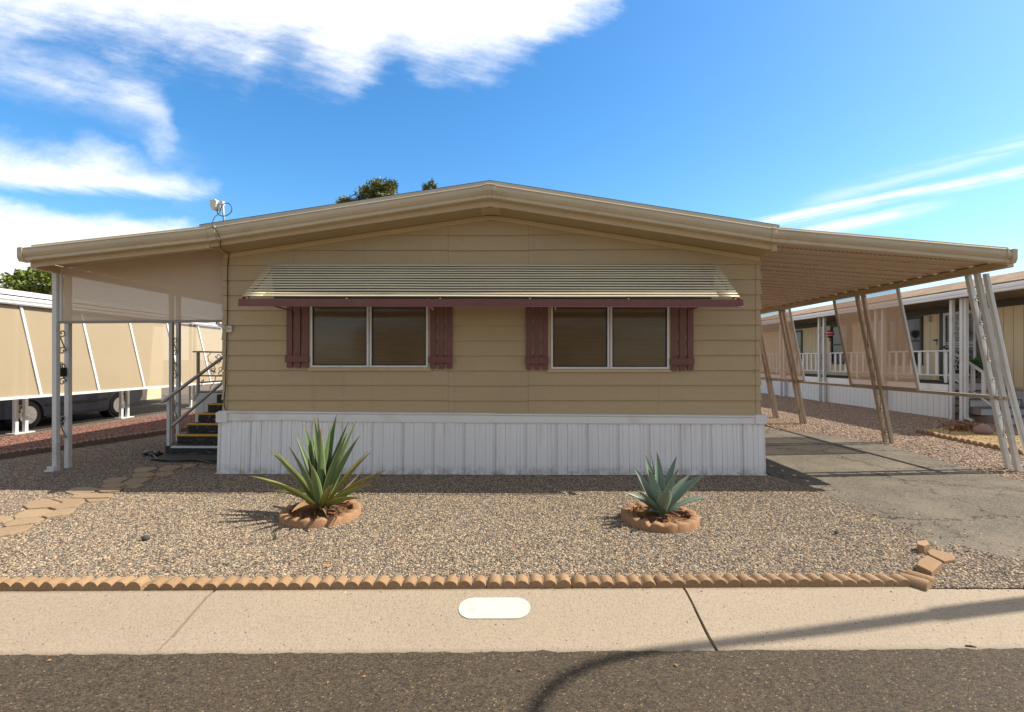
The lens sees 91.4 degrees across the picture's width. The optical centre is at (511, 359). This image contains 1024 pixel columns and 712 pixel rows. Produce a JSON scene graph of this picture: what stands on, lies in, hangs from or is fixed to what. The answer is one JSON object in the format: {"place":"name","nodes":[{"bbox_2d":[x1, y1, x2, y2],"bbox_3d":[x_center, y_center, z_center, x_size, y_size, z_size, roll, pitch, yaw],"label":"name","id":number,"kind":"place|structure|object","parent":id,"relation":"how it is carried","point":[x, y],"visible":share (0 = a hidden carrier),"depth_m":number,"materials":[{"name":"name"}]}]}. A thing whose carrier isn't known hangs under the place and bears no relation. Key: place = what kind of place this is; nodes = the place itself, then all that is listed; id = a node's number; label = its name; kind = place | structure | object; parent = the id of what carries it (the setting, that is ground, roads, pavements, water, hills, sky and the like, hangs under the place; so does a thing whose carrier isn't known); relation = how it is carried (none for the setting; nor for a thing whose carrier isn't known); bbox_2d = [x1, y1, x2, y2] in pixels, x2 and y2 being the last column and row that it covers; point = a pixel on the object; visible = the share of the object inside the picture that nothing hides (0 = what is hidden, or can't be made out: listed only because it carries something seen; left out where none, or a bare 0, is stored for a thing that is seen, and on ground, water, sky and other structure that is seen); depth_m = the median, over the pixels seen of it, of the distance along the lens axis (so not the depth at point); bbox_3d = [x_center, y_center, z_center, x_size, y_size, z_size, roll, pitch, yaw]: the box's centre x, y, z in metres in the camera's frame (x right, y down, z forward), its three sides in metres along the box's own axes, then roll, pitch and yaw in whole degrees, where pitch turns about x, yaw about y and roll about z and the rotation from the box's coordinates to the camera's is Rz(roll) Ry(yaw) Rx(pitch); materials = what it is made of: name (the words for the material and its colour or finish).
{"place":"outdoors","nodes":[
{"label":"outdoors","id":0,"kind":"place"},
{"bbox_2d":[0,395,192,435],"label":"neighbour driveway","id":1,"kind":"structure","parent":0,"point":[145,407],"depth_m":14.50,"materials":[{"name":"concrete"}]},
{"bbox_2d":[0,389,141,429],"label":"parked car","id":2,"kind":"object","parent":1,"relation":"on","point":[105,404],"visible":0.49,"depth_m":12.38,"materials":[{"name":"blue paint"}]},
{"bbox_2d":[0,288,222,434],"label":"neighbour carport","id":3,"kind":"object","parent":1,"relation":"on","point":[119,357],"visible":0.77,"depth_m":12.03,"materials":[{"name":"white metal"}]},
{"bbox_2d":[0,412,194,452],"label":"red gravel","id":4,"kind":"structure","parent":0,"point":[82,433],"depth_m":10.77,"materials":[{"name":"gravel"}]},
{"bbox_2d":[0,431,216,514],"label":"side gravel","id":5,"kind":"structure","parent":0,"point":[24,480],"depth_m":7.14,"materials":[{"name":"gravel"}]},
{"bbox_2d":[0,447,40,459],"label":"edging block","id":6,"kind":"structure","parent":5,"relation":"on","point":[19,453],"depth_m":8.04,"materials":[{"name":"concrete"}]},
{"bbox_2d":[79,437,114,446],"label":"edging block","id":7,"kind":"structure","parent":5,"relation":"on","point":[97,441],"depth_m":9.17,"materials":[{"name":"concrete"}]},
{"bbox_2d":[17,227,223,471],"bbox_3d":[-5.150,-0.072,11.213,2.640,3.303,9.695,0,0,1],"label":"porch cover","id":8,"kind":"object","parent":5,"relation":"on","point":[171,277],"visible":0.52,"depth_m":7.04,"materials":[{"name":"metal"}]},
{"bbox_2d":[60,362,66,376],"bbox_3d":[-6.423,0.140,7.137,0.080,0.209,0.076,0,0,1],"label":"lock box","id":9,"kind":"object","parent":8,"relation":"hanging from","point":[63,372],"visible":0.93,"depth_m":7.12,"materials":[{"name":"black plastic"}]},
{"bbox_2d":[114,432,144,441],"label":"edging block","id":10,"kind":"structure","parent":5,"relation":"on","point":[125,437],"depth_m":9.73,"materials":[{"name":"concrete"}]},
{"bbox_2d":[134,467,157,472],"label":"flagstone","id":11,"kind":"object","parent":5,"relation":"on","point":[144,469],"visible":0.78,"depth_m":7.02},
{"bbox_2d":[139,450,162,456],"bbox_3d":[-5.848,1.527,8.130,0.424,0.105,0.212,0,0,21],"label":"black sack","id":12,"kind":"object","parent":5,"relation":"on","point":[155,453],"visible":0.83,"depth_m":8.08,"materials":[{"name":"plastic"}]},
{"bbox_2d":[159,465,181,471],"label":"flagstone","id":13,"kind":"object","parent":5,"relation":"on","point":[169,468],"visible":0.75,"depth_m":7.11,"materials":[{"name":"stone"}]},
{"bbox_2d":[150,454,216,461],"bbox_3d":[-5.019,1.542,7.854,1.218,0.024,0.490,0,0,1],"label":"door mat","id":14,"kind":"object","parent":5,"relation":"on","point":[209,457],"depth_m":7.81,"materials":[{"name":"rubber"}]},
{"bbox_2d":[151,454,216,463],"bbox_3d":[-5.104,1.532,7.646,1.740,0.040,0.238,0,0,23],"label":"garden hose","id":15,"kind":"object","parent":5,"relation":"on","point":[155,457],"visible":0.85,"depth_m":7.60,"materials":[{"name":"black plastic"}]},
{"bbox_2d":[182,464,197,468],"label":"flagstone","id":16,"kind":"object","parent":5,"relation":"on","point":[186,466],"visible":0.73,"depth_m":7.31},
{"bbox_2d":[165,394,222,453],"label":"porch steps","id":17,"kind":"structure","parent":5,"relation":"on","point":[200,436],"depth_m":8.44,"materials":[{"name":"black paint"}]},
{"bbox_2d":[160,355,222,445],"bbox_3d":[-5.624,0.633,8.976,0.060,1.564,1.832,0,0,2],"label":"stair railing","id":18,"kind":"object","parent":17,"relation":"on","point":[170,426],"visible":0.88,"depth_m":8.57,"materials":[{"name":"metal"}]},
{"bbox_2d":[194,390,222,421],"bbox_3d":[-5.105,1.107,11.648,2.280,0.905,3.625,0,0,1],"label":"porch landing","id":19,"kind":"object","parent":5,"relation":"on","point":[202,407],"visible":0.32,"depth_m":9.87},
{"bbox_2d":[192,351,222,392],"bbox_3d":[-5.911,0.242,11.622,0.770,0.825,3.495,0,0,1],"label":"landing railing","id":20,"kind":"object","parent":19,"relation":"on","point":[198,382],"visible":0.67,"depth_m":9.88,"materials":[{"name":"metal"}]},
{"bbox_2d":[0,383,778,590],"bbox_3d":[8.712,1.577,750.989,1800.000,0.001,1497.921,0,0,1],"label":"ground","id":21,"kind":"structure","parent":0,"point":[185,390],"depth_m":14.08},
{"bbox_2d":[0,266,51,294],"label":"mesquite tree","id":22,"kind":"object","parent":21,"relation":"on","point":[34,281],"visible":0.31,"depth_m":29.98,"materials":[{"name":"green plant"}]},
{"bbox_2d":[40,442,79,452],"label":"edging block","id":23,"kind":"structure","parent":21,"relation":"on","point":[48,449],"depth_m":8.60,"materials":[{"name":"concrete"}]},
{"bbox_2d":[65,487,97,494],"bbox_3d":[-5.115,1.571,5.945,0.305,0.037,0.371,0,0,-27],"label":"flagstone","id":24,"kind":"object","parent":21,"relation":"on","point":[79,490],"visible":0.73,"depth_m":5.93,"materials":[{"name":"stone"}]},
{"bbox_2d":[86,498,109,502],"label":"flagstone","id":25,"kind":"object","parent":21,"relation":"on","point":[97,500],"visible":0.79,"depth_m":5.52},
{"bbox_2d":[103,477,127,483],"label":"flagstone","id":26,"kind":"object","parent":21,"relation":"on","point":[116,480],"visible":0.69,"depth_m":6.41,"materials":[{"name":"stone"}]},
{"bbox_2d":[140,388,160,400],"bbox_3d":[-16.992,-0.200,13.698,5.900,3.520,13.400,0,0,1],"label":"neighbour home","id":27,"kind":"object","parent":21,"relation":"on","point":[152,393],"visible":0.06,"depth_m":19.57,"materials":[{"name":"beige paint"}]},
{"bbox_2d":[144,429,166,436],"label":"edging block","id":28,"kind":"structure","parent":21,"relation":"on","point":[156,433],"depth_m":10.26,"materials":[{"name":"concrete"}]},
{"bbox_2d":[174,426,187,432],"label":"edging block","id":29,"kind":"structure","parent":21,"relation":"on","point":[183,429],"depth_m":10.85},
{"bbox_2d":[145,576,237,592],"bbox_3d":[-2.206,1.570,3.461,0.580,0.107,0.107,0,2,-1],"label":"edging block","id":30,"kind":"object","parent":21,"relation":"on","point":[161,583],"depth_m":3.42,"materials":[{"name":"beige concrete"}]},
{"bbox_2d":[231,575,320,589],"bbox_3d":[-1.630,1.569,3.467,0.580,0.107,0.107,0,1,0],"label":"edging block","id":31,"kind":"object","parent":21,"relation":"on","point":[276,583],"depth_m":3.42,"materials":[{"name":"beige concrete"}]},
{"bbox_2d":[316,575,403,589],"bbox_3d":[-1.049,1.566,3.474,0.580,0.107,0.107,0,-1,0],"label":"edging block","id":32,"kind":"object","parent":21,"relation":"on","point":[329,582],"depth_m":3.42,"materials":[{"name":"beige concrete"}]},
{"bbox_2d":[335,176,398,202],"bbox_3d":[-9.027,-5.475,34.242,7.293,14.089,3.870,0,0,1],"label":"pine tree","id":33,"kind":"object","parent":21,"relation":"on","point":[378,187],"visible":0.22,"depth_m":33.90,"materials":[{"name":"green plant"}]},
{"bbox_2d":[421,178,437,189],"bbox_3d":[-5.974,-6.165,38.130,3.520,15.468,3.505,0,0,31],"label":"pine tree","id":34,"kind":"object","parent":21,"relation":"on","point":[431,184],"visible":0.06,"depth_m":38.04,"materials":[{"name":"green plant"}]},
{"bbox_2d":[401,575,486,588],"bbox_3d":[-0.469,1.568,3.480,0.580,0.107,0.107,-1,-2,0],"label":"edging block","id":35,"kind":"object","parent":21,"relation":"on","point":[449,582],"depth_m":3.43,"materials":[{"name":"beige concrete"}]},
{"bbox_2d":[199,180,779,475],"bbox_3d":[-0.238,-0.374,13.253,7.497,3.868,13.902,0,0,1],"label":"mobile home","id":36,"kind":"object","parent":21,"relation":"on","point":[517,391],"visible":0.66,"depth_m":6.81,"materials":[{"name":"beige wood"}]},
{"bbox_2d":[210,199,224,220],"bbox_3d":[-3.822,-1.884,6.515,0.183,0.390,0.100,0,0,1],"label":"roof antenna","id":37,"kind":"object","parent":36,"relation":"attached to","point":[215,204],"visible":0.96,"depth_m":6.49,"materials":[{"name":"white plastic"}]},
{"bbox_2d":[212,203,231,409],"bbox_3d":[-3.777,-0.668,6.614,0.220,2.730,0.579,0,0,-15],"label":"antenna cable","id":38,"kind":"object","parent":36,"relation":"attached to","point":[227,291],"visible":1,"depth_m":6.86,"materials":[{"name":"black rubber"}]},
{"bbox_2d":[215,322,231,331],"bbox_3d":[-3.915,-0.443,6.798,0.092,0.138,0.198,0,0,43],"label":"security camera","id":39,"kind":"object","parent":36,"relation":"attached to","point":[229,328],"visible":1,"depth_m":6.79,"materials":[{"name":"white plastic"}]},
{"bbox_2d":[308,307,431,370],"bbox_3d":[-1.949,-0.454,6.847,1.699,1.213,0.073,0,0,1],"label":"window","id":40,"kind":"structure","parent":36,"relation":"in","point":[338,336],"depth_m":6.84,"materials":[{"name":"glass"}]},
{"bbox_2d":[238,264,742,310],"bbox_3d":[-0.270,-0.964,6.446,6.126,0.675,0.805,0,0,1],"label":"awning","id":41,"kind":"object","parent":36,"relation":"attached to","point":[337,285],"depth_m":6.33,"materials":[{"name":"beige metal"}]},
{"bbox_2d":[547,307,671,371],"bbox_3d":[1.329,-0.444,6.809,1.688,1.233,0.073,0,0,1],"label":"window","id":42,"kind":"structure","parent":36,"relation":"in","point":[578,337],"depth_m":6.80,"materials":[{"name":"glass"}]},
{"bbox_2d":[0,473,997,587],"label":"front gravel","id":43,"kind":"structure","parent":21,"relation":"on","point":[473,526],"depth_m":4.49,"materials":[{"name":"gravel"}]},
{"bbox_2d":[0,516,12,523],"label":"flagstone","id":44,"kind":"object","parent":43,"relation":"on","point":[5,519],"visible":0.73,"depth_m":4.83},
{"bbox_2d":[0,524,33,536],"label":"flagstone","id":45,"kind":"object","parent":43,"relation":"on","point":[9,531],"visible":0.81,"depth_m":4.55,"materials":[{"name":"stone"}]},
{"bbox_2d":[3,517,44,526],"bbox_3d":[-4.668,1.569,4.796,0.263,0.042,0.237,0,0,-25],"label":"flagstone","id":46,"kind":"object","parent":43,"relation":"on","point":[25,521],"visible":0.73,"depth_m":4.78,"materials":[{"name":"stone"}]},
{"bbox_2d":[0,576,65,590],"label":"edging block","id":47,"kind":"object","parent":43,"relation":"on","point":[34,583],"depth_m":3.40,"materials":[{"name":"beige concrete"}]},
{"bbox_2d":[14,509,51,518],"bbox_3d":[-4.847,1.572,5.075,0.282,0.036,0.332,0,0,-22],"label":"flagstone","id":48,"kind":"object","parent":43,"relation":"on","point":[29,513],"visible":0.66,"depth_m":5.04,"materials":[{"name":"stone"}]},
{"bbox_2d":[23,499,59,509],"bbox_3d":[-5.062,1.569,5.380,0.458,0.043,0.264,0,0,35],"label":"flagstone","id":49,"kind":"object","parent":43,"relation":"on","point":[41,504],"visible":0.66,"depth_m":5.33,"materials":[{"name":"stone"}]},
{"bbox_2d":[42,508,74,518],"bbox_3d":[-4.592,1.567,5.067,0.217,0.046,0.313,0,0,1],"label":"flagstone","id":50,"kind":"object","parent":43,"relation":"on","point":[58,513],"visible":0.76,"depth_m":5.04,"materials":[{"name":"stone"}]},
{"bbox_2d":[49,498,84,509],"bbox_3d":[-4.835,1.568,5.443,0.288,0.044,0.544,0,0,-40],"label":"flagstone","id":51,"kind":"object","parent":43,"relation":"on","point":[69,503],"visible":0.67,"depth_m":5.37,"materials":[{"name":"stone"}]},
{"bbox_2d":[71,493,112,498],"bbox_3d":[-4.785,1.571,5.713,0.480,0.039,0.202,0,0,1],"label":"flagstone","id":52,"kind":"object","parent":43,"relation":"on","point":[95,495],"visible":0.62,"depth_m":5.70,"materials":[{"name":"stone"}]},
{"bbox_2d":[55,575,150,590],"bbox_3d":[-2.820,1.562,3.454,0.580,0.107,0.107,-1,-1,-1],"label":"edging block","id":53,"kind":"object","parent":43,"relation":"on","point":[114,583],"depth_m":3.40,"materials":[{"name":"beige concrete"}]},
{"bbox_2d":[96,487,121,492],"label":"flagstone","id":54,"kind":"object","parent":43,"relation":"on","point":[107,490],"visible":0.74,"depth_m":5.94,"materials":[{"name":"stone"}]},
{"bbox_2d":[101,482,125,487],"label":"flagstone","id":55,"kind":"object","parent":43,"relation":"on","point":[118,485],"visible":0.69,"depth_m":6.14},
{"bbox_2d":[125,484,144,488],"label":"flagstone","id":56,"kind":"object","parent":43,"relation":"on","point":[136,486],"visible":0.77,"depth_m":6.10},
{"bbox_2d":[123,477,150,485],"bbox_3d":[-4.779,1.569,6.353,0.260,0.042,0.458,0,0,-19],"label":"flagstone","id":57,"kind":"object","parent":43,"relation":"on","point":[133,481],"visible":0.71,"depth_m":6.34,"materials":[{"name":"stone"}]},
{"bbox_2d":[132,472,154,477],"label":"flagstone","id":58,"kind":"object","parent":43,"relation":"on","point":[142,475],"visible":0.74,"depth_m":6.68,"materials":[{"name":"stone"}]},
{"bbox_2d":[141,535,150,540],"bbox_3d":[-3.178,1.546,4.333,0.071,0.056,0.061,0,0,1],"label":"stone","id":59,"kind":"object","parent":43,"relation":"on","point":[145,537],"visible":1,"depth_m":4.32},
{"bbox_2d":[155,471,173,476],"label":"flagstone","id":60,"kind":"object","parent":43,"relation":"on","point":[165,474],"visible":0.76,"depth_m":6.74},
{"bbox_2d":[279,499,360,528],"bbox_3d":[-1.914,1.541,5.023,0.773,0.139,0.781,0,0,1],"label":"planter ring","id":61,"kind":"object","parent":43,"relation":"on","point":[343,512],"visible":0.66,"depth_m":4.84,"materials":[{"name":"ceramic"}]},
{"bbox_2d":[250,414,385,514],"bbox_3d":[-1.890,1.036,4.972,1.299,0.959,0.942,0,0,1],"label":"green agave","id":62,"kind":"object","parent":61,"relation":"on","point":[317,481],"visible":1,"depth_m":4.96,"materials":[{"name":"green plant"}]},
{"bbox_2d":[621,502,699,532],"bbox_3d":[1.438,1.532,4.884,0.735,0.156,0.743,0,0,1],"label":"planter ring","id":63,"kind":"object","parent":43,"relation":"on","point":[686,521],"visible":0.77,"depth_m":4.72,"materials":[{"name":"ceramic"}]},
{"bbox_2d":[628,451,711,517],"bbox_3d":[1.485,1.216,4.878,0.800,0.600,0.552,0,0,-37],"label":"blue agave","id":64,"kind":"object","parent":63,"relation":"on","point":[663,496],"visible":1,"depth_m":4.89,"materials":[{"name":"grey plant"}]},
{"bbox_2d":[900,570,936,591],"bbox_3d":[2.848,1.566,3.513,0.200,0.109,0.161,0,0,-35],"label":"edging block","id":65,"kind":"object","parent":43,"relation":"on","point":[921,581],"depth_m":3.47,"materials":[{"name":"beige concrete"}]},
{"bbox_2d":[917,540,929,553],"bbox_3d":[3.380,1.535,4.109,0.186,0.070,0.080,0,0,-27],"label":"broken paver","id":66,"kind":"object","parent":43,"relation":"on","point":[923,546],"visible":0.97,"depth_m":4.06,"materials":[{"name":"beige concrete"}]},
{"bbox_2d":[487,573,570,588],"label":"edging block","id":67,"kind":"structure","parent":21,"relation":"on","point":[534,581],"depth_m":3.44,"materials":[{"name":"beige concrete"}]},
{"bbox_2d":[80,587,1016,595],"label":"stray gravel","id":68,"kind":"structure","parent":21,"relation":"on","point":[542,589],"depth_m":3.39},
{"bbox_2d":[571,574,656,587],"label":"edging block","id":69,"kind":"structure","parent":21,"relation":"on","point":[615,581],"depth_m":3.45,"materials":[{"name":"beige concrete"}]},
{"bbox_2d":[653,573,740,590],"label":"edging block","id":70,"kind":"structure","parent":21,"relation":"on","point":[712,580],"depth_m":3.45,"materials":[{"name":"beige concrete"}]},
{"bbox_2d":[736,573,826,587],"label":"edging block","id":71,"kind":"structure","parent":21,"relation":"on","point":[756,580],"depth_m":3.46,"materials":[{"name":"beige concrete"}]},
{"bbox_2d":[820,573,910,586],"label":"edging block","id":72,"kind":"structure","parent":21,"relation":"on","point":[867,580],"depth_m":3.47,"materials":[{"name":"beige concrete"}]},
{"bbox_2d":[760,374,1023,425],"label":"neighbour porch","id":73,"kind":"object","parent":21,"relation":"on","point":[933,405],"visible":0.41,"depth_m":14.63,"materials":[{"name":"paint"}]},
{"bbox_2d":[800,350,948,382],"bbox_3d":[11.650,0.185,19.746,0.080,0.870,13.040,0,0,1],"label":"porch railing","id":74,"kind":"object","parent":73,"relation":"on","point":[945,375],"visible":0.34,"depth_m":14.20,"materials":[{"name":"white paint"}]},
{"bbox_2d":[948,350,997,405],"bbox_3d":[11.612,0.473,12.596,0.085,1.455,1.280,0,0,-3],"label":"step railing","id":75,"kind":"object","parent":73,"relation":"on","point":[983,381],"visible":0.33,"depth_m":12.46,"materials":[{"name":"metal"}]},
{"bbox_2d":[969,357,982,382],"bbox_3d":[12.317,0.272,13.411,0.785,0.704,0.798,0,0,1],"label":"potted fern","id":76,"kind":"object","parent":73,"relation":"on","point":[974,361],"visible":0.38,"depth_m":13.31,"materials":[{"name":"plant"}]},
{"bbox_2d":[791,271,1023,412],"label":"neighbour home","id":77,"kind":"object","parent":21,"relation":"on","point":[927,313],"visible":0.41,"depth_m":14.76,"materials":[{"name":"beige"}]},
{"bbox_2d":[796,330,802,359],"bbox_3d":[12.995,-0.590,23.151,0.052,1.440,1.540,0,0,1],"label":"window","id":78,"kind":"structure","parent":77,"relation":"in","point":[799,334],"depth_m":22.53,"materials":[{"name":"green paint"}]},
{"bbox_2d":[826,325,833,340],"bbox_3d":[11.428,-1.111,17.969,0.270,0.899,0.266,0,0,1],"label":"balloon ornament","id":79,"kind":"object","parent":77,"relation":"hanging from","point":[829,333],"visible":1,"depth_m":17.89,"materials":[{"name":"fabric"}]},
{"bbox_2d":[830,325,844,363],"bbox_3d":[12.955,-0.595,19.701,0.052,1.550,1.240,0,0,1],"label":"window","id":80,"kind":"structure","parent":77,"relation":"in","point":[835,343],"depth_m":19.98,"materials":[{"name":"glass"}]},
{"bbox_2d":[906,316,922,364],"bbox_3d":[12.918,-0.595,16.476,0.052,1.550,1.490,0,0,1],"label":"window","id":81,"kind":"structure","parent":77,"relation":"in","point":[915,324],"depth_m":15.97,"materials":[{"name":"glass"}]},
{"bbox_2d":[943,310,976,379],"bbox_3d":[12.865,-0.395,14.382,0.075,1.970,1.060,0,0,1],"label":"screen door","id":82,"kind":"structure","parent":77,"relation":"in","point":[972,332],"depth_m":14.46,"materials":[{"name":"white paint"}]},
{"bbox_2d":[973,424,993,434],"bbox_3d":[9.801,1.480,10.399,0.352,0.291,0.259,0,0,15],"label":"boulder","id":83,"kind":"object","parent":21,"relation":"on","point":[983,429],"visible":0.73,"depth_m":10.33,"materials":[{"name":"stone"}]},
{"bbox_2d":[985,443,1009,451],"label":"edging block","id":84,"kind":"structure","parent":21,"relation":"on","point":[993,446],"depth_m":8.75,"materials":[{"name":"beige concrete"}]},
{"bbox_2d":[0,648,1023,711],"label":"road","id":85,"kind":"structure","parent":0,"point":[919,680],"depth_m":2.58,"materials":[{"name":"asphalt"}]},
{"bbox_2d":[0,0,1023,329],"label":"sky","id":86,"kind":"structure","parent":0,"point":[887,118],"materials":[{"name":"blue"}]},
{"bbox_2d":[760,393,1023,480],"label":"pink gravel","id":87,"kind":"structure","parent":0,"point":[844,421],"depth_m":11.35,"materials":[{"name":"gravel"}]},
{"bbox_2d":[779,381,785,396],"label":"porch column","id":88,"kind":"structure","parent":87,"relation":"on","point":[780,388],"depth_m":21.43,"materials":[{"name":"metal"}]},
{"bbox_2d":[818,317,825,401],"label":"porch column","id":89,"kind":"structure","parent":87,"relation":"on","point":[823,336],"depth_m":18.52,"materials":[{"name":"metal"}]},
{"bbox_2d":[874,389,885,409],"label":"porch column","id":90,"kind":"structure","parent":87,"relation":"on","point":[874,400],"depth_m":15.71,"materials":[{"name":"metal"}]},
{"bbox_2d":[760,227,1023,471],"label":"carport","id":91,"kind":"object","parent":87,"relation":"on","point":[859,280],"visible":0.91,"depth_m":8.32,"materials":[{"name":"beige paint"}]},
{"bbox_2d":[916,429,938,436],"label":"edging block","id":92,"kind":"structure","parent":87,"relation":"on","point":[926,432],"depth_m":10.34,"materials":[{"name":"beige concrete"}]},
{"bbox_2d":[936,433,960,440],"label":"edging block","id":93,"kind":"structure","parent":87,"relation":"on","point":[947,436],"depth_m":9.80,"materials":[{"name":"beige concrete"}]},
{"bbox_2d":[949,298,974,421],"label":"porch column","id":94,"kind":"structure","parent":87,"relation":"on","point":[963,355],"depth_m":12.70,"materials":[{"name":"metal"}]},
{"bbox_2d":[959,438,986,446],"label":"edging block","id":95,"kind":"structure","parent":87,"relation":"on","point":[973,442],"depth_m":9.21,"materials":[{"name":"beige concrete"}]},
{"bbox_2d":[925,427,1021,448],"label":"yellow gravel","id":96,"kind":"structure","parent":87,"relation":"on","point":[991,438],"depth_m":10.16,"materials":[{"name":"gravel"}]},
{"bbox_2d":[913,415,995,432],"bbox_3d":[9.817,1.395,10.735,1.517,0.346,1.259,0,0,-15],"label":"dry shrub","id":97,"kind":"object","parent":96,"relation":"on","point":[959,427],"visible":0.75,"depth_m":10.83,"materials":[{"name":"plant"}]},
{"bbox_2d":[765,429,1023,559],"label":"driveway","id":98,"kind":"structure","parent":0,"point":[906,485],"depth_m":6.17,"materials":[{"name":"grey concrete"}]},
{"bbox_2d":[807,480,1021,561],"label":"stray gravel","id":99,"kind":"structure","parent":98,"relation":"on","point":[919,523],"depth_m":4.68,"materials":[{"name":"gravel"}]},
{"bbox_2d":[930,543,1023,588],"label":"spilled gravel","id":100,"kind":"structure","parent":98,"relation":"on","point":[1009,571],"depth_m":3.69,"materials":[{"name":"gravel"}]},
{"bbox_2d":[917,555,941,575],"bbox_3d":[3.108,1.542,3.734,0.372,0.055,0.124,0,0,-37],"label":"broken paver","id":101,"kind":"object","parent":100,"relation":"on","point":[928,565],"visible":0.9,"depth_m":3.68,"materials":[{"name":"beige concrete"}]},
{"bbox_2d":[927,549,954,563],"bbox_3d":[3.373,1.559,3.938,0.237,0.042,0.185,0,0,-27],"label":"broken paver","id":102,"kind":"object","parent":100,"relation":"on","point":[943,557],"visible":0.91,"depth_m":3.92,"materials":[{"name":"beige concrete"}]},
{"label":"kerb bed","id":103,"kind":"structure","parent":0,"visible":0},
{"bbox_2d":[0,590,212,654],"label":"kerb","id":104,"kind":"structure","parent":103,"relation":"on","point":[83,623],"depth_m":3.10,"materials":[{"name":"concrete"}]},
{"bbox_2d":[156,588,714,654],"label":"kerb","id":105,"kind":"structure","parent":103,"relation":"on","point":[411,620],"depth_m":3.09,"materials":[{"name":"concrete"}]},
{"bbox_2d":[459,597,529,618],"bbox_3d":[-0.112,1.597,3.218,0.462,0.042,0.195,0,0,1],"label":"painted kerb mark","id":106,"kind":"object","parent":105,"relation":"on","point":[492,607],"visible":1,"depth_m":3.22,"materials":[{"name":"white paint"}]},
{"bbox_2d":[685,587,1023,650],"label":"kerb","id":107,"kind":"structure","parent":103,"relation":"on","point":[818,618],"depth_m":3.14,"materials":[{"name":"concrete"}]}
]}

